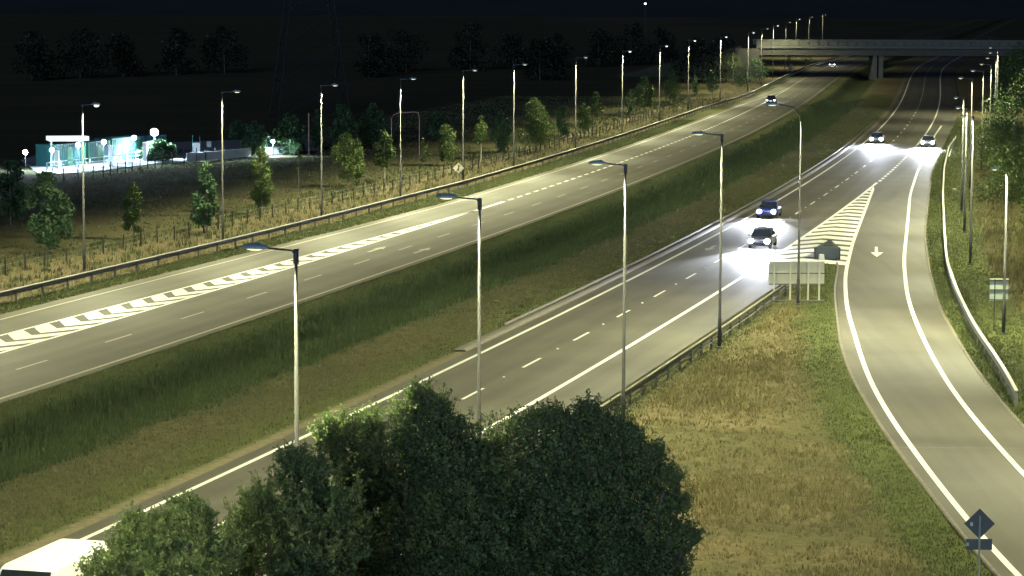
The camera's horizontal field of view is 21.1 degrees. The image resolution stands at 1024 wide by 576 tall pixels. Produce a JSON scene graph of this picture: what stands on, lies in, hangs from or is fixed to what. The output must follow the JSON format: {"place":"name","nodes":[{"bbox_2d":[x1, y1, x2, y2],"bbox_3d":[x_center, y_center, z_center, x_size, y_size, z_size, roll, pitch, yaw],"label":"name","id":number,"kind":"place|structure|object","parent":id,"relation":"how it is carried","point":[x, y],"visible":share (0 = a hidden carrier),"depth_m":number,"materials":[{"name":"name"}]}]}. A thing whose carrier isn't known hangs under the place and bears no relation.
{"place":"outdoors","nodes":[
{"label":"outdoors","id":0,"kind":"place"},
{"bbox_2d":[0,119,694,313],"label":"verge grass","id":1,"kind":"structure","parent":0,"point":[35,299],"depth_m":233.63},
{"bbox_2d":[0,82,767,303],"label":"dry verge grass","id":2,"kind":"structure","parent":0,"point":[194,253],"depth_m":252.68,"materials":[{"name":"plant"}]},
{"bbox_2d":[0,14,1023,575],"bbox_3d":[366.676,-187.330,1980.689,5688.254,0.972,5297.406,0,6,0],"label":"ground","id":3,"kind":"structure","parent":0,"point":[184,106],"depth_m":340.45,"materials":[{"name":"plant"}]},
{"bbox_2d":[0,160,29,224],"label":"roadside tree","id":4,"kind":"object","parent":3,"relation":"on","point":[13,194],"visible":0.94,"depth_m":236.04,"materials":[{"name":"green plant"}]},
{"bbox_2d":[11,30,57,80],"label":"background tree","id":5,"kind":"object","parent":3,"relation":"on","point":[38,55],"visible":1,"depth_m":636.49,"materials":[{"name":"green plant"}]},
{"bbox_2d":[20,171,75,254],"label":"roadside tree","id":6,"kind":"object","parent":3,"relation":"on","point":[52,216],"visible":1,"depth_m":207.88,"materials":[{"name":"green plant"}]},
{"bbox_2d":[50,26,111,77],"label":"background tree","id":7,"kind":"object","parent":3,"relation":"on","point":[83,50],"visible":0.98,"depth_m":653.14,"materials":[{"name":"green plant"}]},
{"bbox_2d":[81,102,100,271],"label":"street lamp","id":8,"kind":"object","parent":3,"relation":"on","point":[83,206],"visible":0.94,"depth_m":196.18,"materials":[{"name":"metal"}]},
{"bbox_2d":[101,32,145,76],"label":"background tree","id":9,"kind":"object","parent":3,"relation":"on","point":[125,54],"visible":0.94,"depth_m":670.93,"materials":[{"name":"green plant"}]},
{"bbox_2d":[120,181,144,237],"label":"poplar tree","id":10,"kind":"object","parent":3,"relation":"on","point":[130,216],"visible":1,"depth_m":222.92,"materials":[{"name":"green plant"}]},
{"bbox_2d":[140,139,178,160],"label":"background tree","id":11,"kind":"object","parent":3,"relation":"on","point":[157,148],"visible":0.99,"depth_m":327.21,"materials":[{"name":"green plant"}]},
{"bbox_2d":[73,488,253,575],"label":"foreground shrub","id":12,"kind":"object","parent":3,"relation":"on","point":[198,544],"visible":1,"depth_m":68.76,"materials":[{"name":"green plant"}]},
{"bbox_2d":[21,139,324,174],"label":"compound yard","id":13,"kind":"structure","parent":3,"relation":"on","point":[180,146],"depth_m":327.94,"materials":[{"name":"concrete"}]},
{"bbox_2d":[36,142,85,166],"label":"storage container","id":14,"kind":"object","parent":13,"relation":"on","point":[68,150],"visible":0.62,"depth_m":316.55,"materials":[{"name":"metal"}]},
{"bbox_2d":[46,136,88,167],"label":"canopy","id":15,"kind":"object","parent":13,"relation":"on","point":[63,138],"visible":0.7,"depth_m":312.11,"materials":[{"name":"white"}]},
{"bbox_2d":[71,140,109,162],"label":"storage container","id":16,"kind":"object","parent":13,"relation":"on","point":[94,148],"visible":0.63,"depth_m":323.62,"materials":[{"name":"metal"}]},
{"bbox_2d":[46,151,140,171],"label":"guard rail","id":17,"kind":"object","parent":13,"relation":"on","point":[89,162],"visible":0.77,"depth_m":313.63,"materials":[{"name":"metal"}]},
{"bbox_2d":[95,136,139,160],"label":"storage container","id":18,"kind":"object","parent":13,"relation":"on","point":[122,144],"visible":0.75,"depth_m":328.94,"materials":[{"name":"metal"}]},
{"bbox_2d":[125,134,166,156],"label":"storage container","id":19,"kind":"object","parent":13,"relation":"on","point":[146,137],"visible":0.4,"depth_m":335.92,"materials":[{"name":"metal"}]},
{"bbox_2d":[155,27,199,74],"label":"background tree","id":20,"kind":"object","parent":3,"relation":"on","point":[172,56],"visible":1,"depth_m":688.33,"materials":[{"name":"green plant"}]},
{"bbox_2d":[63,138,312,181],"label":"post and wire fence","id":21,"kind":"object","parent":3,"relation":"on","point":[155,163],"visible":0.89,"depth_m":312.09,"materials":[{"name":"grey"}]},
{"bbox_2d":[190,162,218,235],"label":"poplar tree","id":22,"kind":"object","parent":3,"relation":"on","point":[203,208],"visible":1,"depth_m":226.55,"materials":[{"name":"green plant"}]},
{"bbox_2d":[186,148,250,161],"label":"boundary wall","id":23,"kind":"structure","parent":3,"relation":"on","point":[228,154],"depth_m":331.90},
{"bbox_2d":[199,25,250,72],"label":"background tree","id":24,"kind":"object","parent":3,"relation":"on","point":[231,54],"visible":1,"depth_m":705.33,"materials":[{"name":"green plant"}]},
{"bbox_2d":[221,90,240,239],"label":"street lamp","id":25,"kind":"object","parent":3,"relation":"on","point":[235,91],"visible":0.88,"depth_m":220.66,"materials":[{"name":"metal"}]},
{"bbox_2d":[227,120,247,139],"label":"background tree","id":26,"kind":"object","parent":3,"relation":"on","point":[237,129],"visible":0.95,"depth_m":377.09,"materials":[{"name":"green plant"}]},
{"bbox_2d":[240,121,269,155],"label":"background tree","id":27,"kind":"object","parent":3,"relation":"on","point":[254,129],"visible":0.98,"depth_m":339.40,"materials":[{"name":"green plant"}]},
{"bbox_2d":[250,146,273,212],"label":"poplar tree","id":28,"kind":"object","parent":3,"relation":"on","point":[260,193],"visible":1,"depth_m":248.02,"materials":[{"name":"green plant"}]},
{"bbox_2d":[242,242,298,447],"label":"street lamp","id":29,"kind":"object","parent":3,"relation":"on","point":[256,246],"visible":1,"depth_m":83.48,"materials":[{"name":"metal"}]},
{"bbox_2d":[269,113,309,154],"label":"background tree","id":30,"kind":"object","parent":3,"relation":"on","point":[291,143],"visible":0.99,"depth_m":341.99,"materials":[{"name":"green plant"}]},
{"bbox_2d":[213,439,379,575],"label":"foreground shrub","id":31,"kind":"object","parent":3,"relation":"on","point":[300,535],"visible":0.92,"depth_m":72.65,"materials":[{"name":"green plant"}]},
{"bbox_2d":[269,0,350,118],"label":"electricity pylon","id":32,"kind":"object","parent":3,"relation":"on","point":[290,9],"visible":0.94,"depth_m":447.58,"materials":[{"name":"black metal"}]},
{"bbox_2d":[309,109,326,150],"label":"background tree","id":33,"kind":"object","parent":3,"relation":"on","point":[316,137],"visible":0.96,"depth_m":349.46,"materials":[{"name":"green plant"}]},
{"bbox_2d":[1,110,651,275],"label":"post and wire fence","id":34,"kind":"object","parent":3,"relation":"on","point":[157,233],"visible":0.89,"depth_m":262.02,"materials":[{"name":"brown"}]},
{"bbox_2d":[320,83,337,215],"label":"street lamp","id":35,"kind":"object","parent":3,"relation":"on","point":[321,201],"visible":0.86,"depth_m":243.50,"materials":[{"name":"metal"}]},
{"bbox_2d":[325,103,358,151],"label":"background tree","id":36,"kind":"object","parent":3,"relation":"on","point":[348,122],"visible":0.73,"depth_m":348.52,"materials":[{"name":"green plant"}]},
{"bbox_2d":[0,95,690,269],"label":"rough field grass","id":37,"kind":"structure","parent":3,"relation":"on","point":[231,171],"depth_m":305.89,"materials":[{"name":"plant"}]},
{"bbox_2d":[330,132,366,190],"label":"roadside tree","id":38,"kind":"object","parent":3,"relation":"on","point":[350,159],"visible":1,"depth_m":278.47,"materials":[{"name":"green plant"}]},
{"bbox_2d":[0,96,734,287],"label":"verge weeds","id":39,"kind":"object","parent":3,"relation":"on","point":[185,237],"visible":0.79,"depth_m":264.32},
{"bbox_2d":[357,103,386,146],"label":"background tree","id":40,"kind":"object","parent":3,"relation":"on","point":[368,133],"visible":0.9,"depth_m":359.74,"materials":[{"name":"green plant"}]},
{"bbox_2d":[352,33,394,76],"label":"background tree","id":41,"kind":"object","parent":3,"relation":"on","point":[369,64],"visible":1,"depth_m":675.18,"materials":[{"name":"green plant"}]},
{"bbox_2d":[0,142,750,423],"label":"median verge grass","id":42,"kind":"structure","parent":3,"relation":"on","point":[265,320],"depth_m":174.93,"materials":[{"name":"plant"}]},
{"bbox_2d":[372,129,395,177],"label":"roadside tree","id":43,"kind":"object","parent":3,"relation":"on","point":[386,141],"visible":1,"depth_m":288.96,"materials":[{"name":"green plant"}]},
{"bbox_2d":[380,29,429,71],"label":"background tree","id":44,"kind":"object","parent":3,"relation":"on","point":[404,60],"visible":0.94,"depth_m":721.88,"materials":[{"name":"green plant"}]},
{"bbox_2d":[302,375,530,575],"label":"foreground shrub","id":45,"kind":"object","parent":3,"relation":"on","point":[418,500],"visible":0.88,"depth_m":79.49,"materials":[{"name":"green plant"}]},
{"bbox_2d":[0,55,851,299],"bbox_3d":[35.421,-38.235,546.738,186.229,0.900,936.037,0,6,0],"label":"crash barrier","id":46,"kind":"object","parent":3,"relation":"on","point":[66,279],"visible":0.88,"depth_m":239.90,"materials":[{"name":"metal"}]},
{"bbox_2d":[0,98,863,489],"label":"median scrub","id":47,"kind":"object","parent":3,"relation":"on","point":[362,320],"visible":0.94,"depth_m":166.65,"materials":[{"name":"plant"}]},
{"bbox_2d":[428,111,450,139],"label":"background tree","id":48,"kind":"object","parent":3,"relation":"on","point":[438,119],"visible":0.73,"depth_m":379.37,"materials":[{"name":"green plant"}]},
{"bbox_2d":[0,107,887,555],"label":"median grass","id":49,"kind":"structure","parent":3,"relation":"on","point":[816,153],"depth_m":144.48,"materials":[{"name":"plant"}]},
{"bbox_2d":[438,123,458,165],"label":"roadside tree","id":50,"kind":"object","parent":3,"relation":"on","point":[447,148],"visible":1,"depth_m":321.78,"materials":[{"name":"green plant"}]},
{"bbox_2d":[436,193,481,491],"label":"street lamp","id":51,"kind":"object","parent":3,"relation":"on","point":[451,196],"visible":0.68,"depth_m":105.18,"materials":[{"name":"metal"}]},
{"bbox_2d":[447,22,489,70],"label":"background tree","id":52,"kind":"object","parent":3,"relation":"on","point":[471,58],"visible":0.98,"depth_m":739.34,"materials":[{"name":"green plant"}]},
{"bbox_2d":[462,69,477,179],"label":"street lamp","id":53,"kind":"object","parent":3,"relation":"on","point":[463,125],"visible":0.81,"depth_m":293.19,"materials":[{"name":"metal"}]},
{"bbox_2d":[0,36,946,402],"bbox_3d":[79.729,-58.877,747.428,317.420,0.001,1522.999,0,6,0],"label":"carriageway","id":54,"kind":"structure","parent":3,"relation":"on","point":[84,350],"depth_m":204.47,"materials":[{"name":"asphalt"}]},
{"bbox_2d":[0,38,939,398],"bbox_3d":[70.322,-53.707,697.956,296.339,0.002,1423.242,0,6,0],"label":"road markings","id":55,"kind":"object","parent":54,"relation":"on","point":[382,248],"visible":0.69,"depth_m":211.53,"materials":[{"name":"paint"}]},
{"bbox_2d":[473,115,488,161],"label":"roadside tree","id":56,"kind":"object","parent":3,"relation":"on","point":[480,132],"visible":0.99,"depth_m":330.58,"materials":[{"name":"green plant"}]},
{"bbox_2d":[0,36,1000,575],"bbox_3d":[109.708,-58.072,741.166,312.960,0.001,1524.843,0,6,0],"label":"carriageway","id":57,"kind":"structure","parent":3,"relation":"on","point":[572,356],"depth_m":174.74,"materials":[{"name":"asphalt"}]},
{"bbox_2d":[0,538,111,575],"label":"van","id":58,"kind":"object","parent":57,"relation":"on","point":[59,557],"visible":0.79,"depth_m":83.60,"materials":[{"name":"white paint"}]},
{"bbox_2d":[0,56,1023,575],"bbox_3d":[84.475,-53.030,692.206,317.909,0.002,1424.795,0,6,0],"label":"white road markings","id":59,"kind":"object","parent":57,"relation":"on","point":[136,304],"visible":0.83,"depth_m":176.72,"materials":[{"name":"paint"}]},
{"bbox_2d":[748,227,776,247],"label":"car","id":60,"kind":"object","parent":57,"relation":"on","point":[763,236],"visible":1,"depth_m":217.41,"materials":[{"name":"grey paint"}]},
{"bbox_2d":[757,199,781,217],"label":"car","id":61,"kind":"object","parent":57,"relation":"on","point":[767,207],"visible":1,"depth_m":247.39,"materials":[{"name":"blue paint"}]},
{"bbox_2d":[489,109,512,153],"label":"roadside tree","id":62,"kind":"object","parent":3,"relation":"on","point":[501,138],"visible":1,"depth_m":344.18,"materials":[{"name":"green plant"}]},
{"bbox_2d":[488,33,533,69],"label":"background tree","id":63,"kind":"object","parent":3,"relation":"on","point":[514,50],"visible":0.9,"depth_m":756.32,"materials":[{"name":"green plant"}]},
{"bbox_2d":[517,97,555,150],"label":"roadside tree","id":64,"kind":"object","parent":3,"relation":"on","point":[534,132],"visible":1,"depth_m":353.94,"materials":[{"name":"green plant"}]},
{"bbox_2d":[517,38,569,79],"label":"background tree","id":65,"kind":"object","parent":3,"relation":"on","point":[530,63],"visible":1,"depth_m":658.78,"materials":[{"name":"green plant"}]},
{"bbox_2d":[536,33,573,67],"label":"background tree","id":66,"kind":"object","parent":3,"relation":"on","point":[565,52],"visible":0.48,"depth_m":772.38,"materials":[{"name":"green plant"}]},
{"bbox_2d":[554,106,569,137],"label":"bush","id":67,"kind":"object","parent":3,"relation":"on","point":[563,127],"visible":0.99,"depth_m":381.31,"materials":[{"name":"green plant"}]},
{"bbox_2d":[576,103,593,136],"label":"roadside tree","id":68,"kind":"object","parent":3,"relation":"on","point":[584,125],"visible":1,"depth_m":390.60,"materials":[{"name":"green plant"}]},
{"bbox_2d":[388,285,788,547],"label":"crash barrier","id":69,"kind":"object","parent":3,"relation":"on","point":[629,391],"visible":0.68,"depth_m":148.97,"materials":[{"name":"metal"}]},
{"bbox_2d":[470,388,710,575],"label":"foreground shrub","id":70,"kind":"object","parent":3,"relation":"on","point":[604,465],"visible":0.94,"depth_m":80.53,"materials":[{"name":"green plant"}]},
{"bbox_2d":[589,91,603,122],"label":"roadside tree","id":71,"kind":"object","parent":3,"relation":"on","point":[595,107],"visible":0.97,"depth_m":430.58,"materials":[{"name":"green plant"}]},
{"bbox_2d":[577,29,628,66],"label":"background tree","id":72,"kind":"object","parent":3,"relation":"on","point":[601,54],"visible":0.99,"depth_m":790.28,"materials":[{"name":"green plant"}]},
{"bbox_2d":[589,160,626,421],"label":"street lamp","id":73,"kind":"object","parent":3,"relation":"on","point":[623,392],"visible":0.9,"depth_m":125.87,"materials":[{"name":"metal"}]},
{"bbox_2d":[611,22,654,65],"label":"background tree","id":74,"kind":"object","parent":3,"relation":"on","point":[624,45],"visible":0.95,"depth_m":804.88,"materials":[{"name":"green plant"}]},
{"bbox_2d":[632,75,655,110],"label":"roadside tree","id":75,"kind":"object","parent":3,"relation":"on","point":[649,92],"visible":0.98,"depth_m":471.23,"materials":[{"name":"green plant"}]},
{"bbox_2d":[640,27,680,63],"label":"background tree","id":76,"kind":"object","parent":3,"relation":"on","point":[666,40],"visible":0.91,"depth_m":822.21,"materials":[{"name":"green plant"}]},
{"bbox_2d":[453,120,880,350],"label":"concrete channel","id":77,"kind":"object","parent":3,"relation":"on","point":[536,314],"visible":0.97,"depth_m":204.05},
{"bbox_2d":[663,69,682,101],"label":"roadside tree","id":78,"kind":"object","parent":3,"relation":"on","point":[672,82],"visible":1,"depth_m":504.99,"materials":[{"name":"green plant"}]},
{"bbox_2d":[503,119,875,324],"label":"concrete channel","id":79,"kind":"object","parent":3,"relation":"on","point":[593,282],"visible":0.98,"depth_m":214.50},
{"bbox_2d":[669,37,728,82],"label":"background tree","id":80,"kind":"object","parent":3,"relation":"on","point":[694,52],"visible":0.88,"depth_m":641.29,"materials":[{"name":"green plant"}]},
{"bbox_2d":[692,131,723,348],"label":"street lamp","id":81,"kind":"object","parent":3,"relation":"on","point":[720,261],"visible":0.99,"depth_m":154.86,"materials":[{"name":"metal"}]},
{"bbox_2d":[706,32,744,62],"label":"background tree","id":82,"kind":"object","parent":3,"relation":"on","point":[722,40],"visible":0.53,"depth_m":690.45,"materials":[{"name":"green plant"}]},
{"bbox_2d":[729,66,750,87],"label":"bush","id":83,"kind":"object","parent":3,"relation":"on","point":[740,80],"visible":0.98,"depth_m":610.31,"materials":[{"name":"green plant"}]},
{"bbox_2d":[742,57,769,83],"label":"thicket","id":84,"kind":"object","parent":3,"relation":"on","point":[755,62],"visible":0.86,"depth_m":633.65,"materials":[{"name":"green plant"}]},
{"bbox_2d":[516,263,996,575],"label":"slip verge grass","id":85,"kind":"structure","parent":3,"relation":"on","point":[862,437],"depth_m":125.99,"materials":[{"name":"plant"}]},
{"bbox_2d":[766,102,801,304],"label":"street lamp","id":86,"kind":"object","parent":3,"relation":"on","point":[798,258],"visible":1,"depth_m":177.03,"materials":[{"name":"metal"}]},
{"bbox_2d":[768,261,824,301],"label":"direction sign","id":87,"kind":"object","parent":3,"relation":"on","point":[785,273],"visible":0.91,"depth_m":179.39,"materials":[{"name":"metal"}]},
{"bbox_2d":[735,39,1023,79],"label":"overbridge","id":88,"kind":"object","parent":3,"relation":"on","point":[875,51],"visible":0.94,"depth_m":689.46,"materials":[{"name":"concrete"}]},
{"bbox_2d":[837,149,940,259],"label":"slip road gore","id":89,"kind":"structure","parent":3,"relation":"on","point":[883,230],"depth_m":235.61,"materials":[{"name":"asphalt"}]},
{"bbox_2d":[814,239,840,259],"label":"crash cushion","id":90,"kind":"object","parent":89,"relation":"on","point":[829,249],"visible":0.98,"depth_m":208.34,"materials":[{"name":"black plastic"}]},
{"bbox_2d":[834,262,1000,575],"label":"slip road edging","id":91,"kind":"object","parent":3,"relation":"on","point":[964,537],"visible":0.96,"depth_m":120.55,"materials":[{"name":"paint"}]},
{"bbox_2d":[954,97,964,211],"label":"street lamp","id":92,"kind":"object","parent":3,"relation":"on","point":[961,203],"visible":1,"depth_m":256.57,"materials":[{"name":"metal"}]},
{"bbox_2d":[956,106,967,232],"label":"street lamp","id":93,"kind":"object","parent":3,"relation":"on","point":[964,213],"visible":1,"depth_m":232.99,"materials":[{"name":"metal"}]},
{"bbox_2d":[960,114,973,264],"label":"street lamp","id":94,"kind":"object","parent":3,"relation":"on","point":[970,234],"visible":1,"depth_m":204.66,"materials":[{"name":"metal"}]},
{"bbox_2d":[924,181,1023,428],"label":"slip road edging","id":95,"kind":"object","parent":3,"relation":"on","point":[1015,417],"visible":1,"depth_m":161.79,"materials":[{"name":"paint"}]},
{"bbox_2d":[925,126,1023,422],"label":"verge grass","id":96,"kind":"structure","parent":3,"relation":"on","point":[963,332],"depth_m":197.75,"materials":[{"name":"plant"}]},
{"bbox_2d":[964,508,994,575],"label":"diamond sign","id":97,"kind":"object","parent":3,"relation":"on","point":[979,523],"visible":1,"depth_m":92.35,"materials":[{"name":"grey"}]},
{"bbox_2d":[942,136,1017,407],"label":"crash barrier","id":98,"kind":"object","parent":3,"relation":"on","point":[1000,366],"visible":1,"depth_m":161.89,"materials":[{"name":"metal"}]},
{"bbox_2d":[967,83,1023,172],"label":"thicket shrub","id":99,"kind":"object","parent":3,"relation":"on","point":[1000,111],"visible":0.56,"depth_m":311.95,"materials":[{"name":"green plant"}]},
{"bbox_2d":[968,119,1023,203],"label":"thicket shrub","id":100,"kind":"object","parent":3,"relation":"on","point":[1016,184],"visible":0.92,"depth_m":267.41,"materials":[{"name":"green plant"}]},
{"bbox_2d":[973,125,1023,319],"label":"rough grass","id":101,"kind":"structure","parent":3,"relation":"on","point":[998,262],"depth_m":230.28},
{"bbox_2d":[989,278,1008,329],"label":"sign","id":102,"kind":"object","parent":3,"relation":"on","point":[996,289],"visible":0.79,"depth_m":164.30,"materials":[{"name":"grey"}]},
{"bbox_2d":[991,166,1008,334],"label":"street lamp","id":103,"kind":"object","parent":3,"relation":"on","point":[1004,279],"visible":1,"depth_m":162.14,"materials":[{"name":"metal"}]},
{"bbox_2d":[987,54,1023,104],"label":"background tree","id":104,"kind":"object","parent":3,"relation":"on","point":[1017,66],"visible":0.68,"depth_m":516.52,"materials":[{"name":"green plant"}]},
{"bbox_2d":[996,45,1023,91],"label":"background tree","id":105,"kind":"object","parent":3,"relation":"on","point":[1017,54],"visible":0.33,"depth_m":576.44,"materials":[{"name":"green plant"}]},
{"bbox_2d":[0,0,1023,19],"bbox_3d":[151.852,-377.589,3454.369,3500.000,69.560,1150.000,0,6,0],"label":"sky","id":106,"kind":"structure","parent":0,"point":[986,9],"depth_m":2970.32,"materials":[{"name":"black"}]},
{"bbox_2d":[616,45,762,78],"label":"embankment","id":107,"kind":"structure","parent":0,"point":[653,71],"depth_m":688.50,"materials":[{"name":"green plant"}]},
{"bbox_2d":[479,296,942,575],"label":"meadow grass","id":108,"kind":"structure","parent":0,"point":[698,401],"depth_m":115.57,"materials":[{"name":"plant"}]},
{"bbox_2d":[837,259,1023,575],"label":"slip road","id":109,"kind":"structure","parent":0,"point":[973,469],"depth_m":135.62,"materials":[{"name":"asphalt"}]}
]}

